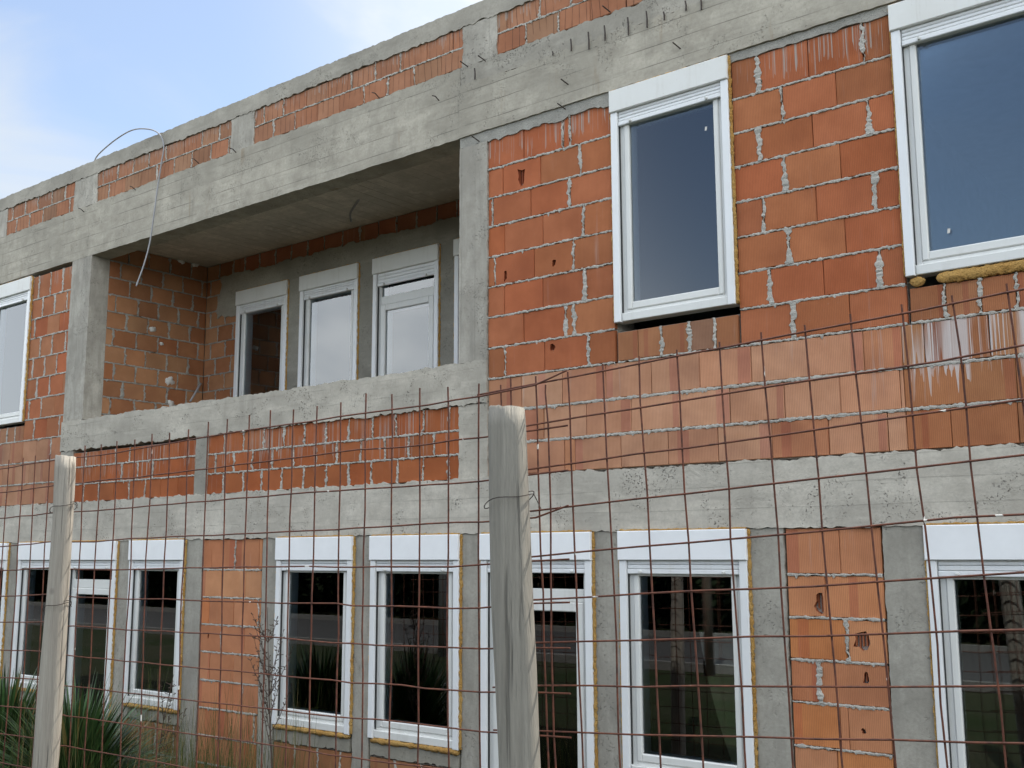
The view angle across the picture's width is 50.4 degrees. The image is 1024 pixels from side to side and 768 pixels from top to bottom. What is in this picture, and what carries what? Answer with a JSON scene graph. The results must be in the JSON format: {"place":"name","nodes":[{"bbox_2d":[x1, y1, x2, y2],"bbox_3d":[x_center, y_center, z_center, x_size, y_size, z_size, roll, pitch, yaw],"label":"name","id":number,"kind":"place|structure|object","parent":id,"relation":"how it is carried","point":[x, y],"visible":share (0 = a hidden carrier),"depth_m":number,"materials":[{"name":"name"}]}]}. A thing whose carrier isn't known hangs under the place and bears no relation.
{"place":"outdoors","nodes":[
{"label":"outdoors","id":0,"kind":"place"},
{"bbox_2d":[0,0,481,198],"label":"sky","id":1,"kind":"structure","parent":0,"point":[76,76],"materials":[{"name":"blue"}]},
{"bbox_3d":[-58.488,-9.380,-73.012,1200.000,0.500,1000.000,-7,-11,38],"label":"ground","id":2,"kind":"structure","parent":0,"visible":0},
{"bbox_2d":[0,454,54,767],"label":"panel","id":3,"kind":"object","parent":2,"relation":"on","point":[29,568],"visible":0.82,"depth_m":5.86,"materials":[{"name":"metal"}]},
{"bbox_2d":[0,667,76,767],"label":"yucca","id":4,"kind":"object","parent":2,"relation":"on","point":[14,691],"visible":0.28,"depth_m":8.33,"materials":[{"name":"green plant"}]},
{"bbox_2d":[32,455,75,767],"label":"fence post","id":5,"kind":"object","parent":2,"relation":"on","point":[48,721],"visible":1,"depth_m":5.41,"materials":[{"name":"grey wood"}]},
{"bbox_2d":[42,600,71,611],"bbox_3d":[-2.282,1.113,5.460,0.135,0.059,0.135,5,-10,-29],"label":"tie wire","id":6,"kind":"object","parent":5,"relation":"attached to","point":[58,604],"visible":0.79,"depth_m":5.42,"materials":[{"name":"metal"}]},
{"bbox_2d":[0,666,180,767],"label":"yucca","id":7,"kind":"object","parent":2,"relation":"on","point":[110,729],"visible":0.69,"depth_m":7.55,"materials":[{"name":"green plant"}]},
{"bbox_2d":[157,674,186,766],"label":"dead weed","id":8,"kind":"object","parent":2,"relation":"on","point":[168,700],"visible":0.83,"depth_m":8.32,"materials":[{"name":"brown plant"}]},
{"bbox_2d":[0,666,352,767],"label":"grass","id":9,"kind":"structure","parent":2,"relation":"on","point":[191,765],"depth_m":8.42,"materials":[{"name":"green plant"}]},
{"bbox_2d":[247,609,292,767],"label":"dead weed","id":10,"kind":"object","parent":2,"relation":"on","point":[269,690],"visible":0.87,"depth_m":7.85,"materials":[{"name":"brown plant"}]},
{"bbox_2d":[0,0,1023,767],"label":"unfinished building","id":11,"kind":"structure","parent":2,"relation":"on","point":[542,190],"depth_m":7.78,"materials":[{"name":"brick"}]},
{"bbox_2d":[0,542,10,678],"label":"window","id":12,"kind":"structure","parent":11,"relation":"in","point":[6,550],"depth_m":11.80,"materials":[{"name":"beige plastic"}]},
{"bbox_2d":[0,276,34,426],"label":"window","id":13,"kind":"structure","parent":11,"relation":"in","point":[16,297],"depth_m":12.39,"materials":[{"name":"beige plastic"}]},
{"bbox_2d":[10,541,50,693],"bbox_3d":[-4.921,2.433,11.412,0.857,1.558,0.206,-7,-11,38],"label":"window","id":14,"kind":"structure","parent":11,"relation":"in","point":[37,550],"depth_m":11.50,"materials":[{"name":"beige plastic"}]},
{"bbox_2d":[63,540,119,720],"bbox_3d":[-4.123,2.646,10.736,0.933,2.194,0.206,-7,-11,38],"label":"door","id":15,"kind":"structure","parent":11,"relation":"in","point":[103,549],"depth_m":10.76,"materials":[{"name":"beige plastic"}]},
{"bbox_2d":[94,128,164,285],"bbox_3d":[-4.040,-1.762,11.196,1.389,1.743,0.131,-8,-12,40],"label":"cable conduit","id":16,"kind":"object","parent":11,"relation":"attached to","point":[102,150],"visible":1,"depth_m":10.86,"materials":[{"name":"grey plastic"}]},
{"bbox_2d":[123,538,187,713],"bbox_3d":[-3.259,2.222,10.107,0.906,1.563,0.206,-7,-11,38],"label":"window","id":17,"kind":"structure","parent":11,"relation":"in","point":[155,547],"depth_m":10.10,"materials":[{"name":"beige plastic"}]},
{"bbox_2d":[189,383,201,401],"bbox_3d":[-3.541,0.094,12.259,0.072,0.259,0.301,-1,-9,6],"label":"cable conduit","id":18,"kind":"object","parent":11,"relation":"attached to","point":[195,392],"visible":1,"depth_m":12.16,"materials":[{"name":"grey plastic"}]},
{"bbox_2d":[233,279,289,396],"bbox_3d":[-2.694,-0.265,11.912,0.908,1.655,0.206,-7,-11,38],"label":"window","id":19,"kind":"structure","parent":11,"relation":"in","point":[262,312],"depth_m":11.94,"materials":[{"name":"beige plastic"}]},
{"bbox_2d":[271,535,355,738],"bbox_3d":[-1.549,2.005,8.765,0.951,1.560,0.206,-7,-11,38],"label":"window","id":20,"kind":"structure","parent":11,"relation":"in","point":[324,616],"depth_m":8.74,"materials":[{"name":"beige plastic"}]},
{"bbox_2d":[297,262,360,386],"bbox_3d":[-1.847,-0.371,11.247,0.924,1.653,0.206,-7,-11,38],"label":"window","id":21,"kind":"structure","parent":11,"relation":"in","point":[329,311],"depth_m":11.27,"materials":[{"name":"beige plastic"}]},
{"bbox_2d":[349,199,359,221],"bbox_3d":[-1.491,-1.647,10.320,0.118,0.231,0.040,-3,-9,16],"label":"cable conduit","id":22,"kind":"object","parent":11,"relation":"hanging from","point":[354,206],"visible":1,"depth_m":10.33,"materials":[{"name":"black plastic"}]},
{"bbox_2d":[371,243,440,376],"bbox_3d":[-0.983,-0.145,10.517,0.922,2.334,0.206,-7,-11,38],"label":"door","id":23,"kind":"structure","parent":11,"relation":"in","point":[406,308],"depth_m":10.58,"materials":[{"name":"beige plastic"}]},
{"bbox_2d":[367,533,462,755],"bbox_3d":[-0.678,1.895,8.081,0.947,1.558,0.206,-7,-11,38],"label":"window","id":24,"kind":"structure","parent":11,"relation":"in","point":[405,547],"depth_m":8.05,"materials":[{"name":"beige plastic"}]},
{"bbox_2d":[453,238,458,363],"bbox_3d":[-0.145,-0.252,9.860,0.903,2.334,0.206,-7,-11,38],"label":"window","id":25,"kind":"structure","parent":11,"relation":"in","point":[455,241],"depth_m":10.13,"materials":[{"name":"beige plastic"}]},
{"bbox_2d":[479,530,598,767],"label":"door","id":26,"kind":"structure","parent":11,"relation":"in","point":[564,625],"depth_m":7.25,"materials":[{"name":"beige plastic"}]},
{"bbox_2d":[609,54,739,324],"bbox_3d":[1.081,-1.249,7.153,0.929,1.638,0.206,-7,-11,38],"label":"window","id":27,"kind":"structure","parent":11,"relation":"in","point":[674,239],"depth_m":7.12,"materials":[{"name":"beige plastic"}]},
{"bbox_2d":[617,527,758,767],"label":"window","id":28,"kind":"structure","parent":11,"relation":"in","point":[676,665],"depth_m":6.70,"materials":[{"name":"beige plastic"}]},
{"bbox_2d":[887,0,1023,286],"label":"window","id":29,"kind":"structure","parent":11,"relation":"in","point":[915,26],"depth_m":6.08,"materials":[{"name":"beige plastic"}]},
{"bbox_2d":[923,521,1023,767],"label":"window","id":30,"kind":"structure","parent":11,"relation":"in","point":[954,550],"depth_m":5.67,"materials":[{"name":"beige plastic"}]},
{"bbox_2d":[488,405,540,767],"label":"fence post","id":31,"kind":"object","parent":2,"relation":"on","point":[514,642],"visible":1,"depth_m":3.62,"materials":[{"name":"grey wood"}]},
{"bbox_2d":[60,370,571,767],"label":"panel","id":32,"kind":"object","parent":31,"relation":"attached to","point":[289,566],"visible":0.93,"depth_m":4.51,"materials":[{"name":"metal"}]},
{"bbox_2d":[484,491,540,508],"bbox_3d":[-0.010,0.399,3.734,0.174,0.063,0.174,5,-10,-29],"label":"tie wire","id":33,"kind":"object","parent":31,"relation":"attached to","point":[515,496],"visible":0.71,"depth_m":3.69,"materials":[{"name":"metal"}]},
{"bbox_2d":[477,283,1023,767],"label":"panel","id":34,"kind":"object","parent":2,"relation":"on","point":[777,535],"visible":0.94,"depth_m":3.22,"materials":[{"name":"metal"}]}
]}

